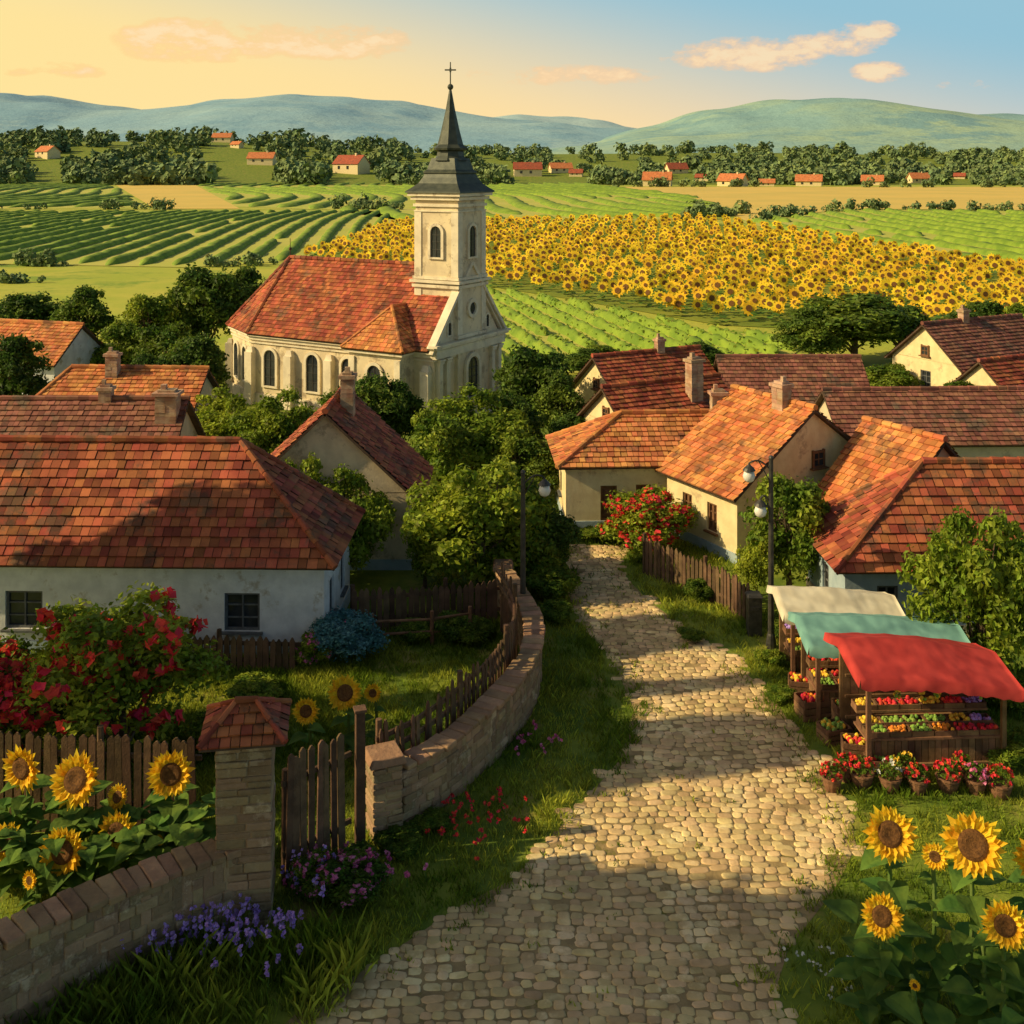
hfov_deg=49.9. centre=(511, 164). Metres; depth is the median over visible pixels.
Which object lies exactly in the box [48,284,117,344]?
broadleaf tree
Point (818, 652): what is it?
market stall
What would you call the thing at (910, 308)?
broadleaf tree
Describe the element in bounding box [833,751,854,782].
flower basket
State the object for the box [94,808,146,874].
sunflower plant
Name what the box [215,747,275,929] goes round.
shaft
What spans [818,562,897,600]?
windows and doors
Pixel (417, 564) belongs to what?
broadleaf tree
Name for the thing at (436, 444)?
broadleaf tree
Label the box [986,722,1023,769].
bush
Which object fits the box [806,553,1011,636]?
walls
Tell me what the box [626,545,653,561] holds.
bush
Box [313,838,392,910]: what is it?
pink flower bush
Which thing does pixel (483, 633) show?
bush
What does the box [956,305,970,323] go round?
chimney
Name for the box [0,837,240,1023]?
stone garden wall
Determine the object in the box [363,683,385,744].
sunflower plant
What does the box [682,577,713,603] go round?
bush
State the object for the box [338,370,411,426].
broadleaf tree
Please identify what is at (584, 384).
walls
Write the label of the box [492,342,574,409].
broadleaf tree
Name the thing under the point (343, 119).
hills
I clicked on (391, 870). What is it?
pink wildflowers
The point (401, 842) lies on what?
bush
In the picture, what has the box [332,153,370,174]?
village house
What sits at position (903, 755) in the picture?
flower basket
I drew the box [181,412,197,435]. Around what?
walls
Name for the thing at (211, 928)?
lavender flowers
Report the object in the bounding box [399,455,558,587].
broadleaf tree
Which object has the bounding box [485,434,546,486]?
broadleaf tree
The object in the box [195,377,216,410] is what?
walls
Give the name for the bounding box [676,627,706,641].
bush
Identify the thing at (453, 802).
red wildflowers
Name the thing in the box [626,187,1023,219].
wheat field
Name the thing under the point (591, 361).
roof boards
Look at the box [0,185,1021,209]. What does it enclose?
meadow
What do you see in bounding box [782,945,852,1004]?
white wildflowers
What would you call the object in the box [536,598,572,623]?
bush
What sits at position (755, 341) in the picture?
vineyard rows
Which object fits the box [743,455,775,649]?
street lamp
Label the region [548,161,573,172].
village house
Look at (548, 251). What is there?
sunflower field
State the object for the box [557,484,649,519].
windows and doors
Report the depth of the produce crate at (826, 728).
20.94 m
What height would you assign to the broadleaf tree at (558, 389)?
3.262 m
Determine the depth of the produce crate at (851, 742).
20.26 m
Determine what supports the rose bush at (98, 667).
on the ground at (230, 163)
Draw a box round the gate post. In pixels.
[353,704,366,843]
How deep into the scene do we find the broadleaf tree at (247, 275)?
61.39 m
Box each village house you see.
[34,144,60,158]
[211,132,233,142]
[229,141,244,147]
[246,150,276,165]
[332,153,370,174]
[513,160,542,176]
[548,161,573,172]
[568,168,583,176]
[642,170,672,185]
[664,161,688,173]
[694,174,708,180]
[716,172,748,185]
[759,179,775,185]
[795,173,822,185]
[860,174,884,184]
[906,172,929,182]
[953,172,965,178]
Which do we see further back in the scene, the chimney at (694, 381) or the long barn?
the long barn
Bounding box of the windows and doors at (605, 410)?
[602,405,609,415]
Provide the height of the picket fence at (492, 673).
1.672 m
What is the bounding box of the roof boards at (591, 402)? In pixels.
[577,377,720,416]
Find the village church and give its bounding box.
[225,62,510,412]
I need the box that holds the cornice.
[208,707,281,745]
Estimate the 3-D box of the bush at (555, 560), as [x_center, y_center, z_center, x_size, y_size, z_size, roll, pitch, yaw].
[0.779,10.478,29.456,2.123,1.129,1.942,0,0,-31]
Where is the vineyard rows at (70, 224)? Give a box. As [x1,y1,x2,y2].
[0,209,399,264]
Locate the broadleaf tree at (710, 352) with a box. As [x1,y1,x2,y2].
[690,341,724,365]
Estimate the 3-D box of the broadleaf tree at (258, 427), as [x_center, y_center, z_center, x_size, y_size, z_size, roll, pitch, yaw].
[-8.086,9.300,37.466,3.101,3.561,3.501,0,0,1]
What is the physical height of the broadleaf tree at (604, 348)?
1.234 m
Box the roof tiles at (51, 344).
[0,318,105,365]
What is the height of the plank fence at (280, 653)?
0.842 m
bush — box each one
[0,580,232,748]
[0,627,46,773]
[181,711,211,753]
[222,671,283,705]
[288,630,333,668]
[288,846,332,901]
[308,606,390,662]
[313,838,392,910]
[372,820,422,859]
[392,617,431,642]
[408,805,451,833]
[430,609,477,641]
[448,614,497,644]
[508,545,571,573]
[526,561,582,598]
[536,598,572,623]
[579,524,617,540]
[595,483,698,559]
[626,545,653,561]
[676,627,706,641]
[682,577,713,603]
[753,648,786,664]
[763,683,795,703]
[766,614,778,637]
[983,663,1023,711]
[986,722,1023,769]
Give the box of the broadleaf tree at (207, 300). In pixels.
[160,262,248,337]
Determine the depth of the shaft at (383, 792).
17.88 m
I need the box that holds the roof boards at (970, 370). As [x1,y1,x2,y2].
[954,360,1023,384]
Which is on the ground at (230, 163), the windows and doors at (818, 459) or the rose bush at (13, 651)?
the rose bush at (13, 651)
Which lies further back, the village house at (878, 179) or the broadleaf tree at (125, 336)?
the village house at (878, 179)
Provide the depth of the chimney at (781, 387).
32.31 m
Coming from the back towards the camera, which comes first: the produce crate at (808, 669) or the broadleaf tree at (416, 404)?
the broadleaf tree at (416, 404)
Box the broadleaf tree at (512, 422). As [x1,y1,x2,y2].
[411,382,536,474]
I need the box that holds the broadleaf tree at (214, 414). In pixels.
[195,384,248,436]
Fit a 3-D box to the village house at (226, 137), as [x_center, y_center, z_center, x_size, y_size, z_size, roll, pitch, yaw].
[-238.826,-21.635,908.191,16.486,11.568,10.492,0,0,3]
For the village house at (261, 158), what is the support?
on the ground at (230, 163)
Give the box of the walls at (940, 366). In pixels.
[892,328,961,385]
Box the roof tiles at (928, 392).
[814,385,1023,445]
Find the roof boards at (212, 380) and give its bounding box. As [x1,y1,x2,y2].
[47,369,224,409]
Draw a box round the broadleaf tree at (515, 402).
[490,392,546,453]
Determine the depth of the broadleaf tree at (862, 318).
59.48 m
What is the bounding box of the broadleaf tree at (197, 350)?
[152,331,231,382]
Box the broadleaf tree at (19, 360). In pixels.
[0,332,54,394]
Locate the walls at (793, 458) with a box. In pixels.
[667,414,847,563]
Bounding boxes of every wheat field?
[117,185,239,208]
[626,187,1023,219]
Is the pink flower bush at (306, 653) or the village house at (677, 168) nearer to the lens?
the pink flower bush at (306, 653)
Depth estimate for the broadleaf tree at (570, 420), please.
39.69 m
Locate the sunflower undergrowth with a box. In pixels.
[0,786,1023,1023]
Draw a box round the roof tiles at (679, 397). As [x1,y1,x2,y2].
[576,372,728,414]
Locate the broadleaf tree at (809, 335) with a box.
[769,304,849,353]
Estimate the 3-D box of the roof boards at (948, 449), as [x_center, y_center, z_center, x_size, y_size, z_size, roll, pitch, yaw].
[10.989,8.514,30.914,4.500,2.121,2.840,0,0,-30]
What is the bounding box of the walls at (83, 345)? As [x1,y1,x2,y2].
[22,329,99,393]
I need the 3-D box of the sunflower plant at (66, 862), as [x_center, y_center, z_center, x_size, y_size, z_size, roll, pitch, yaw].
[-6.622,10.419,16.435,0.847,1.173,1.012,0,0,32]
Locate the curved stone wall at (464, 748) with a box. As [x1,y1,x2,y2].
[401,568,544,822]
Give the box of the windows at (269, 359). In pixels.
[235,226,488,396]
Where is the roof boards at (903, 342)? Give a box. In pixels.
[884,319,1023,372]
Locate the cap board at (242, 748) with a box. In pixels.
[199,704,289,752]
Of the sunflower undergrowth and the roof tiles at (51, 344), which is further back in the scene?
the roof tiles at (51, 344)
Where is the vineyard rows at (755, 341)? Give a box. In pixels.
[486,285,798,370]
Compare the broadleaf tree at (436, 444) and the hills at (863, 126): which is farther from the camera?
the hills at (863, 126)
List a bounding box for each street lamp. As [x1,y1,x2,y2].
[520,470,550,593]
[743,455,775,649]
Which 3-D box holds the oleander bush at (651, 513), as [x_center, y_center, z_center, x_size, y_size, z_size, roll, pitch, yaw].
[3.864,10.154,31.496,2.618,1.836,2.715,0,0,44]
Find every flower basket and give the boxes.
[819,761,846,792]
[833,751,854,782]
[846,754,876,789]
[873,758,902,793]
[893,751,916,783]
[904,762,929,795]
[932,757,963,794]
[949,750,972,783]
[963,761,989,795]
[985,763,1015,800]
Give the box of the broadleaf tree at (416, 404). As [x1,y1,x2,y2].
[387,378,425,444]
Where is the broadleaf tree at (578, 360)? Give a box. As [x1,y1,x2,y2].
[564,347,600,370]
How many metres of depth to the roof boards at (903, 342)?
50.02 m
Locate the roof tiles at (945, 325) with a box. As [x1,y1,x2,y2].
[884,313,1023,371]
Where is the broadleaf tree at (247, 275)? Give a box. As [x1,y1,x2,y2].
[215,264,265,338]
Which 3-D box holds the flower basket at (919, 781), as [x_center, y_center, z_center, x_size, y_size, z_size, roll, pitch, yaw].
[7.120,10.752,19.302,0.451,0.496,0.421,0,0,0]
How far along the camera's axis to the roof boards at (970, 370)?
44.96 m
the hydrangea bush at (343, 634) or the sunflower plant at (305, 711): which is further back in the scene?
the hydrangea bush at (343, 634)
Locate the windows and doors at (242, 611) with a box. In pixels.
[0,558,348,635]
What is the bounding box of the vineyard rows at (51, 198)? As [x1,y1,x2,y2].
[0,182,140,207]
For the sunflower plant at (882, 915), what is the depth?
13.90 m
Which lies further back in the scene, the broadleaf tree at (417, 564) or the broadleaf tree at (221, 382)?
the broadleaf tree at (221, 382)
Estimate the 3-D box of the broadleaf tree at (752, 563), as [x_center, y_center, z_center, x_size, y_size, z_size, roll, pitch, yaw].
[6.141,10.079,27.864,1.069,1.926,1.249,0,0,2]
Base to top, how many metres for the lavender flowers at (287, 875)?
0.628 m
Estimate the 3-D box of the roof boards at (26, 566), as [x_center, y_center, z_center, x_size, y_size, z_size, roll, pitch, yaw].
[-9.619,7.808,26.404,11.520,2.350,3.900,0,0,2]
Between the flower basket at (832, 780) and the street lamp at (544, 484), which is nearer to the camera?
the flower basket at (832, 780)
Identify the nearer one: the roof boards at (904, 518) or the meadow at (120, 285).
the roof boards at (904, 518)
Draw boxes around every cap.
[365,740,406,770]
[493,559,512,568]
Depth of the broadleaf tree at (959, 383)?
44.87 m
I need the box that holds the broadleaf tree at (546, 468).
[515,441,559,491]
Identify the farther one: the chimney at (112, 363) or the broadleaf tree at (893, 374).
the broadleaf tree at (893, 374)
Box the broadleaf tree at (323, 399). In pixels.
[313,388,336,413]
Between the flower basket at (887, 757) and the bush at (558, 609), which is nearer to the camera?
the flower basket at (887, 757)
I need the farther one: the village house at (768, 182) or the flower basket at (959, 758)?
the village house at (768, 182)
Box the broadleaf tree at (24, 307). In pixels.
[0,291,62,320]
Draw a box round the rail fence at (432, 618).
[370,606,471,645]
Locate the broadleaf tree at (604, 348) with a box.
[586,344,618,352]
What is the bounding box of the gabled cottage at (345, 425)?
[271,367,433,569]
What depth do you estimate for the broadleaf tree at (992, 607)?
22.40 m
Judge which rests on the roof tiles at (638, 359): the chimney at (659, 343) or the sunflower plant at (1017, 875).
the chimney at (659, 343)
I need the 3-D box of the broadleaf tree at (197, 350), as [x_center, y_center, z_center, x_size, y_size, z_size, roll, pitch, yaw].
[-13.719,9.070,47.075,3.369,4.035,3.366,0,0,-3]
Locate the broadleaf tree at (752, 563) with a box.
[732,524,774,593]
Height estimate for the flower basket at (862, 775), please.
0.541 m
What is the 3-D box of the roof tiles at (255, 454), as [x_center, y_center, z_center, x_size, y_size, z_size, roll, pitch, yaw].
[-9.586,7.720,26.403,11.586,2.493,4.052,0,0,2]
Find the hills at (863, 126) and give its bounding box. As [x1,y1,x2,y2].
[550,98,1023,153]
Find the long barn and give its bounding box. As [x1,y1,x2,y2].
[713,354,869,403]
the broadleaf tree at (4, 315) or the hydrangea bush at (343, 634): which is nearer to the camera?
the hydrangea bush at (343, 634)
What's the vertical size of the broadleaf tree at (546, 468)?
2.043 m
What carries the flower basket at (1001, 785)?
on the ground at (230, 163)
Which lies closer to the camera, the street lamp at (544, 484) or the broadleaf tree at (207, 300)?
the street lamp at (544, 484)
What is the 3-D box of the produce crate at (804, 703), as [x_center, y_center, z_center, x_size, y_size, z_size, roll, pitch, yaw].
[5.989,10.777,21.960,0.570,0.457,0.470,0,0,-11]
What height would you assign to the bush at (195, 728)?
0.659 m
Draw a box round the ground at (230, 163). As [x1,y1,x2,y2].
[0,141,1023,1023]
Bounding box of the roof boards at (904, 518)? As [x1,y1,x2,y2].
[813,464,1023,574]
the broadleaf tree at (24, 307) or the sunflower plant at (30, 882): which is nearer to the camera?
the sunflower plant at (30, 882)
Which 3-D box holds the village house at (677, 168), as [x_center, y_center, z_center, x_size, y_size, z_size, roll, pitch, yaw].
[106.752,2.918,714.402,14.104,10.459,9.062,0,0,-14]
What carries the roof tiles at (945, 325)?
on the walls at (940, 366)
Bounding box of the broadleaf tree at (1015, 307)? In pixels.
[1003,301,1023,316]
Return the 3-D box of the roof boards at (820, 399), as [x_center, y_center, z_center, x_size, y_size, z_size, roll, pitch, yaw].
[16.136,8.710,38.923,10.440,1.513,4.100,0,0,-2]
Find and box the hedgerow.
[0,176,1023,283]
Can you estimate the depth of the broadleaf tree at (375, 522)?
28.67 m
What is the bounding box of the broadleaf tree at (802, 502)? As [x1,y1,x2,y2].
[738,471,830,585]
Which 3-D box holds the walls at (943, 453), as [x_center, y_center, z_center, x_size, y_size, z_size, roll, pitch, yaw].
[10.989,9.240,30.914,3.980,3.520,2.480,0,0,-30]
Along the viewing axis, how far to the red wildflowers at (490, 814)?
18.22 m
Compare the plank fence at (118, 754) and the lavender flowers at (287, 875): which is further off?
the plank fence at (118, 754)
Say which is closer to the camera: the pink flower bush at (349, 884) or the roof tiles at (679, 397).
the pink flower bush at (349, 884)
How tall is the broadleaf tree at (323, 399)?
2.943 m
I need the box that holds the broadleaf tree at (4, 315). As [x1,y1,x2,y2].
[0,306,16,318]
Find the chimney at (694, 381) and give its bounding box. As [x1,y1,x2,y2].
[683,352,705,402]
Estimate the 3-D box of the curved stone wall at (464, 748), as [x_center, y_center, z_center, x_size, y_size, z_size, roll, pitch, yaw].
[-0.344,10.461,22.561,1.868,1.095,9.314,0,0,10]
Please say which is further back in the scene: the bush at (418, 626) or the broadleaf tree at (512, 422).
the broadleaf tree at (512, 422)
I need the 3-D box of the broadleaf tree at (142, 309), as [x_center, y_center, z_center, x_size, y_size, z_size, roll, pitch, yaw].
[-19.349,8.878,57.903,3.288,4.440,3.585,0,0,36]
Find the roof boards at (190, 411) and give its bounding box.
[0,401,205,435]
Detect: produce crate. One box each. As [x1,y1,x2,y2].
[788,671,808,697]
[794,690,829,722]
[806,667,829,690]
[816,716,851,746]
[831,698,859,732]
[840,732,865,761]
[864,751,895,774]
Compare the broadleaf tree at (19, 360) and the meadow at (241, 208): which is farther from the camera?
the meadow at (241, 208)
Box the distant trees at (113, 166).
[0,125,1023,185]
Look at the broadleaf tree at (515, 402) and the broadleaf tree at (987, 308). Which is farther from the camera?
the broadleaf tree at (987, 308)
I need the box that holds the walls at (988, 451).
[818,400,1023,456]
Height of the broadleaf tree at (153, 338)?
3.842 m
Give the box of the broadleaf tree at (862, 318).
[790,290,923,353]
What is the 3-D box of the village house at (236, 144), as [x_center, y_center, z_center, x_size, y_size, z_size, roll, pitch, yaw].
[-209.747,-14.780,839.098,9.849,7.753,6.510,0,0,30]
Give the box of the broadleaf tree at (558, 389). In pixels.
[529,370,586,440]
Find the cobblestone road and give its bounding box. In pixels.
[314,544,866,1023]
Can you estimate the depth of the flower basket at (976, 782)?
19.20 m
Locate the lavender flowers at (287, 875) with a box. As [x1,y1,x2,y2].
[280,844,335,901]
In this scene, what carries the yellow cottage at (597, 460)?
on the ground at (230, 163)
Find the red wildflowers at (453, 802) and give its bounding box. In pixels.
[441,792,471,826]
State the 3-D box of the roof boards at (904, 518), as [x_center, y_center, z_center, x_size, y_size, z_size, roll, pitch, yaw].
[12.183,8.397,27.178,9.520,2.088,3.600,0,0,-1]
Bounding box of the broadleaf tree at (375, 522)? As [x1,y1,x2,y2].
[319,463,397,575]
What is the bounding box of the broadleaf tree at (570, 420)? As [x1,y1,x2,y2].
[549,410,585,433]
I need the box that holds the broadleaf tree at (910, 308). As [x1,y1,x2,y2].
[890,303,930,346]
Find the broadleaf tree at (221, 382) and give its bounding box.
[213,374,229,391]
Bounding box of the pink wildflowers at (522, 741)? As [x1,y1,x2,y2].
[514,720,562,759]
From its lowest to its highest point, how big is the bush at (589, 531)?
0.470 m
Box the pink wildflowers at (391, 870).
[314,841,427,890]
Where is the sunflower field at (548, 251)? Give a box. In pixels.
[302,212,1023,322]
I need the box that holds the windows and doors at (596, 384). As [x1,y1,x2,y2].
[590,377,599,390]
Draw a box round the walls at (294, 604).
[0,545,349,656]
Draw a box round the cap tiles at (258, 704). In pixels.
[196,696,291,750]
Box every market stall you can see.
[766,585,905,672]
[788,612,970,720]
[823,632,1023,769]
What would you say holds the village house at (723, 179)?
on the ground at (230, 163)
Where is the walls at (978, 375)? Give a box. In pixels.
[962,365,995,385]
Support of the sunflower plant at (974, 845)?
on the ground at (230, 163)
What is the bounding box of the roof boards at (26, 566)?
[0,442,359,570]
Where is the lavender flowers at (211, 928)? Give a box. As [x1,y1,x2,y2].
[120,904,278,965]
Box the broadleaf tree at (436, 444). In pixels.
[407,408,483,485]
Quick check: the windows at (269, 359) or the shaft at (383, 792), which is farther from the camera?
the windows at (269, 359)
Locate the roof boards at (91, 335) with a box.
[1,322,104,366]
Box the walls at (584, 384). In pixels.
[575,363,604,402]
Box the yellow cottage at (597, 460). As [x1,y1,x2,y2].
[545,384,728,527]
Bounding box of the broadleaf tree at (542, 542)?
[489,476,557,569]
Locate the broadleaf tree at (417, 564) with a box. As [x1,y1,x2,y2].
[400,502,453,588]
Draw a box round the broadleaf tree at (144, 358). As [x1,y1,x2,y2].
[130,350,171,364]
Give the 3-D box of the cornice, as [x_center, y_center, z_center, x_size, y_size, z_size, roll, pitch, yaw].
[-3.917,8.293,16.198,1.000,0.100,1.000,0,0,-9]
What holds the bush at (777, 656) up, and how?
on the ground at (230, 163)
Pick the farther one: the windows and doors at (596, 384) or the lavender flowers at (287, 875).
the windows and doors at (596, 384)
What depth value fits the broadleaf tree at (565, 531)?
29.09 m
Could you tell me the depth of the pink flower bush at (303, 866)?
16.37 m
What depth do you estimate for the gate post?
17.59 m
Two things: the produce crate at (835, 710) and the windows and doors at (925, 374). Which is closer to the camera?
the produce crate at (835, 710)
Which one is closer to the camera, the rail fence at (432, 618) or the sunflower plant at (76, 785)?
the sunflower plant at (76, 785)
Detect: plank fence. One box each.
[0,724,201,833]
[186,628,300,671]
[350,577,499,631]
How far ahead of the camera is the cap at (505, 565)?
27.20 m
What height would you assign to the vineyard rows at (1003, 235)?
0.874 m
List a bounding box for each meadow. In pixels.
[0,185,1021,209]
[0,210,1021,374]
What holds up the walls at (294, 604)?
on the ground at (230, 163)
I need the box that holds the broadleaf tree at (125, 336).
[90,319,142,364]
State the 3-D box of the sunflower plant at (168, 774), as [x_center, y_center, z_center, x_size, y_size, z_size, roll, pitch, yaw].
[-5.282,10.078,17.243,0.994,1.851,0.854,0,0,-43]
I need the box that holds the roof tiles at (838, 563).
[803,456,1023,573]
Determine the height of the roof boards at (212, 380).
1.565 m
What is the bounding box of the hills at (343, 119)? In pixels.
[0,93,631,152]
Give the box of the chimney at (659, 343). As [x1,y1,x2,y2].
[653,333,665,352]
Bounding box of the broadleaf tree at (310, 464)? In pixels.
[285,452,334,485]
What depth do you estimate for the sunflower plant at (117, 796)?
17.29 m
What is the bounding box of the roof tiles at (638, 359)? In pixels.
[574,344,715,382]
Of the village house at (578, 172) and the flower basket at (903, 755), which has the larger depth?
the village house at (578, 172)
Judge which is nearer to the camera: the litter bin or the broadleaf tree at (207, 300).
the litter bin
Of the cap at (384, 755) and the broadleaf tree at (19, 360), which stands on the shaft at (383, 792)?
the cap at (384, 755)
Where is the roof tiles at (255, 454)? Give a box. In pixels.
[0,434,365,569]
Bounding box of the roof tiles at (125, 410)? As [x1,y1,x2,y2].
[0,395,205,435]
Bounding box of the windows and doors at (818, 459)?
[684,448,828,536]
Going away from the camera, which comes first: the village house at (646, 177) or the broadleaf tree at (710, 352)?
the broadleaf tree at (710, 352)
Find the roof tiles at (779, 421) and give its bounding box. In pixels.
[654,384,851,500]
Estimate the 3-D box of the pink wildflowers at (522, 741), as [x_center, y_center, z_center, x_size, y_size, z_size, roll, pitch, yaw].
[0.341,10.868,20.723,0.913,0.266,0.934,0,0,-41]
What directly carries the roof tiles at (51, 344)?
on the walls at (83, 345)
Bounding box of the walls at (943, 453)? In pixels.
[938,448,950,456]
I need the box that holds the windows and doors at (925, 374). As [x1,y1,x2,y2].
[918,344,930,385]
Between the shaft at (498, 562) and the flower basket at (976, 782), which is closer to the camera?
the flower basket at (976, 782)
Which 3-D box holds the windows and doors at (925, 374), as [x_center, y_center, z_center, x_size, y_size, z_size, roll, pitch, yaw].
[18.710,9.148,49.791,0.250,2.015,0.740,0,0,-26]
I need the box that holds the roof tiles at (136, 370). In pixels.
[36,364,225,406]
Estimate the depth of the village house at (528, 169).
689.78 m
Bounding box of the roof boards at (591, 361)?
[573,349,710,388]
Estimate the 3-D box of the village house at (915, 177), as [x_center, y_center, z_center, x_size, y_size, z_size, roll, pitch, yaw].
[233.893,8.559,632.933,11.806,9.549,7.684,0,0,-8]
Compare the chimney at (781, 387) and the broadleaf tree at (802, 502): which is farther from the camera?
the chimney at (781, 387)
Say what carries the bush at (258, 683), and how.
on the ground at (230, 163)
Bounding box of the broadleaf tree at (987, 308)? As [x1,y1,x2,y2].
[944,298,1005,318]
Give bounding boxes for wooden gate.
[281,733,351,887]
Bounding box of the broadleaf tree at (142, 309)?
[111,293,181,339]
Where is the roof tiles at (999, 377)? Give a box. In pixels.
[952,354,1023,385]
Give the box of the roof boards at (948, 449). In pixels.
[820,423,957,499]
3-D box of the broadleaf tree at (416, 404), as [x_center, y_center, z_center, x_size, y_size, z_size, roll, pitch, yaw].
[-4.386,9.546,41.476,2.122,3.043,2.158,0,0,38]
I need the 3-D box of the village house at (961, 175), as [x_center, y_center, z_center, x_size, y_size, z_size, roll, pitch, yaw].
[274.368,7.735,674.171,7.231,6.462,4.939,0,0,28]
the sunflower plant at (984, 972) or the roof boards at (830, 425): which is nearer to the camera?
the sunflower plant at (984, 972)
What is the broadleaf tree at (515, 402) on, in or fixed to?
on the ground at (230, 163)
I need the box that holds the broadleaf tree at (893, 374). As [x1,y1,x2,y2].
[865,362,924,386]
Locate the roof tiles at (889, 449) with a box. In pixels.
[818,415,959,501]
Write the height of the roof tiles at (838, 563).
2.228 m
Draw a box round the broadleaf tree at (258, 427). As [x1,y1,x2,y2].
[226,384,314,453]
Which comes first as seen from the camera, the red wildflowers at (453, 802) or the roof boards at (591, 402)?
the red wildflowers at (453, 802)
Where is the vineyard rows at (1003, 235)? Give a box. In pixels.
[751,208,1023,261]
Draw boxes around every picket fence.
[375,562,517,752]
[642,532,751,619]
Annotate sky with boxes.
[0,0,1023,127]
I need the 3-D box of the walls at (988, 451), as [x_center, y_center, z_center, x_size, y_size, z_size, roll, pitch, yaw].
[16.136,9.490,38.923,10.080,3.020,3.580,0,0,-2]
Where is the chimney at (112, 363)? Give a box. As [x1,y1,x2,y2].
[103,347,122,379]
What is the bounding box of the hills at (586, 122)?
[494,114,636,128]
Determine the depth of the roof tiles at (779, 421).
32.13 m
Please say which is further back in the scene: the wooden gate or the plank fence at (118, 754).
the plank fence at (118, 754)
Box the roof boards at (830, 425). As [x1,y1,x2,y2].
[655,390,850,502]
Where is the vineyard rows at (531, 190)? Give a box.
[198,182,730,219]
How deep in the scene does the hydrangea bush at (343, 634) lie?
24.28 m
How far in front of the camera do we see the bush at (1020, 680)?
22.16 m
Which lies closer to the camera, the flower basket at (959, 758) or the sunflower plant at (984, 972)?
the sunflower plant at (984, 972)
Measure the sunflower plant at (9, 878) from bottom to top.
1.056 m
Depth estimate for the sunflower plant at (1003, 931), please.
13.61 m
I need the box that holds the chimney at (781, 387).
[769,376,793,410]
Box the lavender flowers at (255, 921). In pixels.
[170,874,325,992]
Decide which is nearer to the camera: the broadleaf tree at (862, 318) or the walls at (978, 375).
the walls at (978, 375)
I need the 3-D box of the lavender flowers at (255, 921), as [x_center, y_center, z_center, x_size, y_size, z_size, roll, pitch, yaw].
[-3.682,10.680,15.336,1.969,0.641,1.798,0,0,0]
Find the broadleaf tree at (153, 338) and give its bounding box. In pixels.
[132,320,191,359]
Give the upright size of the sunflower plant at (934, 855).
2.142 m
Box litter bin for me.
[745,591,762,636]
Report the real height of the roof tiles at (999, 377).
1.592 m
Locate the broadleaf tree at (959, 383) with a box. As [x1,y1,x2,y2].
[943,379,974,385]
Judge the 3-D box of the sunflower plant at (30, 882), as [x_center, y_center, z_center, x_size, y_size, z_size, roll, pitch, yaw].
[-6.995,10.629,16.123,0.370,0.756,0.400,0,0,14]
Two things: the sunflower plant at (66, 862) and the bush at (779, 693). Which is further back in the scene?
the bush at (779, 693)
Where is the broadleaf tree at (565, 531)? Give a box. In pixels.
[533,506,583,557]
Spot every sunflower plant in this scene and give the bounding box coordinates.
[0,745,53,834]
[0,821,27,896]
[17,869,42,910]
[33,827,89,897]
[45,748,111,841]
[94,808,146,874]
[107,783,131,810]
[143,750,201,847]
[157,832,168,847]
[288,697,325,767]
[327,674,365,751]
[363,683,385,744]
[852,804,920,980]
[852,891,906,1023]
[907,974,919,1023]
[913,842,952,976]
[926,810,1007,999]
[969,926,988,1014]
[972,899,1023,1023]
[1003,838,1023,974]
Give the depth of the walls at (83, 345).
49.99 m
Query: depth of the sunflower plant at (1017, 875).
14.53 m
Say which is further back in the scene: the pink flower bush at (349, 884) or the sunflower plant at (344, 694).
the sunflower plant at (344, 694)
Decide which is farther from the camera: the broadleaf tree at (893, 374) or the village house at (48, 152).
the village house at (48, 152)
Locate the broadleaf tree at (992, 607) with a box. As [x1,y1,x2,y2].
[896,505,1023,697]
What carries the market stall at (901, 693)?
on the ground at (230, 163)
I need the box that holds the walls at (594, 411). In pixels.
[584,394,612,421]
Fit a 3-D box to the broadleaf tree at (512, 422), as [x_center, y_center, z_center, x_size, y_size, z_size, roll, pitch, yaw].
[-1.212,9.325,37.765,4.465,3.503,3.822,0,0,-7]
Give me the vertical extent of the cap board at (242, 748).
0.030 m
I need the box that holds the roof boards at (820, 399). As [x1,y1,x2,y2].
[814,390,1023,446]
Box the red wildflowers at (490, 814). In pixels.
[425,786,529,864]
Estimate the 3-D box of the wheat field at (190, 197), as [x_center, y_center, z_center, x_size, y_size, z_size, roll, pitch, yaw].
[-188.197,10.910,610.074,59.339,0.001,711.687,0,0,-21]
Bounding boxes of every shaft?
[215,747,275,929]
[365,763,402,844]
[495,559,509,590]

